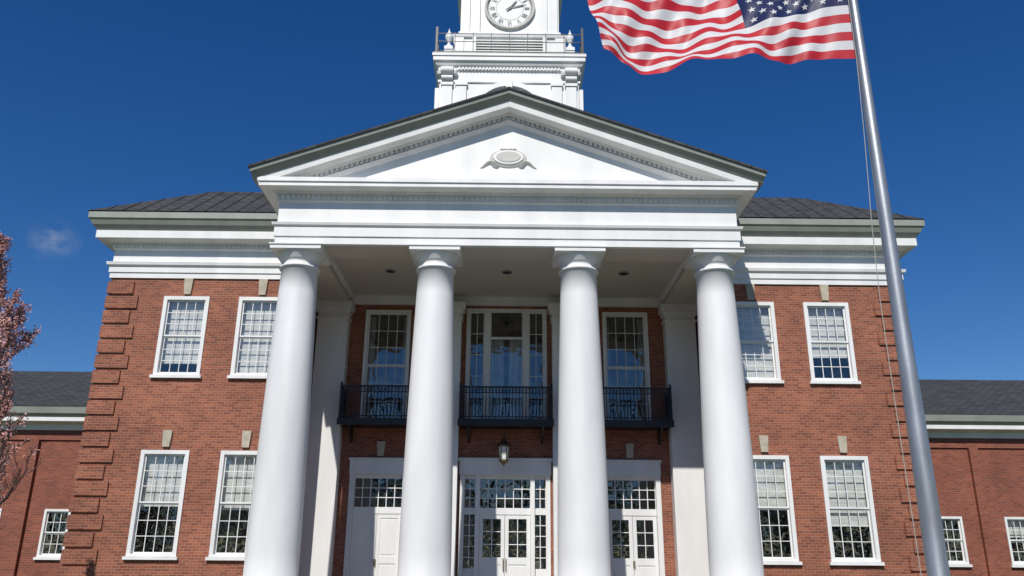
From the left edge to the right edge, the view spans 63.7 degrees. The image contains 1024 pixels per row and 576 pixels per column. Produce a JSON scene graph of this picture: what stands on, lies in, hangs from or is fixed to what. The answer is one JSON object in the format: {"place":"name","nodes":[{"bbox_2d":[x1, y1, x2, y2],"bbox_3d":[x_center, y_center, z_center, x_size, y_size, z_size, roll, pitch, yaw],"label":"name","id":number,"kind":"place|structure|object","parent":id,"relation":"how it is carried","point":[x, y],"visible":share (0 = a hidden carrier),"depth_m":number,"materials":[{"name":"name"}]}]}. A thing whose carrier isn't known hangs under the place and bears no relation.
{"place":"outdoors","nodes":[
{"label":"outdoors","id":0,"kind":"place"},
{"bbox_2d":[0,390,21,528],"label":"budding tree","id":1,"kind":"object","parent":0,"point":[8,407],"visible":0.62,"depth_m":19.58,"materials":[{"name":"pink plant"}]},
{"bbox_2d":[0,371,92,575],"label":"brick annex","id":2,"kind":"object","parent":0,"point":[34,512],"visible":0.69,"depth_m":29.37,"materials":[{"name":"red brick"}]},
{"bbox_2d":[0,509,70,559],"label":"annex windows","id":3,"kind":"structure","parent":2,"relation":"in","point":[40,556],"depth_m":28.66,"materials":[{"name":"white paint"}]},
{"bbox_2d":[57,86,926,575],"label":"brick town hall","id":4,"kind":"structure","parent":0,"point":[307,362],"depth_m":24.00,"materials":[{"name":"red brick"}]},
{"bbox_2d":[122,278,884,565],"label":"windows","id":5,"kind":"structure","parent":4,"relation":"in","point":[165,476],"depth_m":24.81,"materials":[{"name":"white paint"}]},
{"bbox_2d":[496,426,511,465],"bbox_3d":[-0.252,4.929,25.720,0.480,1.260,0.416,1,-19,0],"label":"hanging lantern","id":6,"kind":"object","parent":4,"relation":"hanging from","point":[503,445],"visible":0.98,"depth_m":25.57,"materials":[{"name":"black metal"}]},
{"bbox_2d":[343,457,664,575],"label":"entrance doors","id":7,"kind":"structure","parent":4,"relation":"in","point":[361,556],"depth_m":25.70,"materials":[{"name":"white paint"}]},
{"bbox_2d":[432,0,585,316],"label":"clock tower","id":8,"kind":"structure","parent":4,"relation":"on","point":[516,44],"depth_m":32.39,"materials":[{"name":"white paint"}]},
{"bbox_2d":[0,0,1023,379],"label":"sky","id":9,"kind":"structure","parent":0,"point":[104,103],"materials":[{"name":"blue"}]},
{"bbox_2d":[919,379,1023,575],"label":"brick annex","id":10,"kind":"object","parent":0,"point":[975,429],"visible":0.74,"depth_m":29.58,"materials":[{"name":"red brick"}]},
{"bbox_2d":[941,516,1023,567],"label":"annex windows","id":11,"kind":"structure","parent":10,"relation":"in","point":[1014,526],"depth_m":28.90,"materials":[{"name":"white paint"}]},
{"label":"pavement","id":12,"kind":"structure","parent":0,"visible":0},
{"bbox_2d":[0,232,40,504],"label":"budding tree","id":13,"kind":"object","parent":12,"relation":"on","point":[7,327],"visible":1,"depth_m":16.43,"materials":[{"name":"pink plant"}]},
{"bbox_2d":[848,0,950,575],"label":"flagpole","id":14,"kind":"object","parent":12,"relation":"on","point":[934,546],"visible":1,"depth_m":8.22,"materials":[{"name":"metal"}]},
{"bbox_2d":[588,0,855,74],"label":"american flag","id":15,"kind":"object","parent":14,"relation":"attached to","point":[645,37],"visible":1,"depth_m":9.54,"materials":[{"name":"multicoloured fabric"}]}
]}

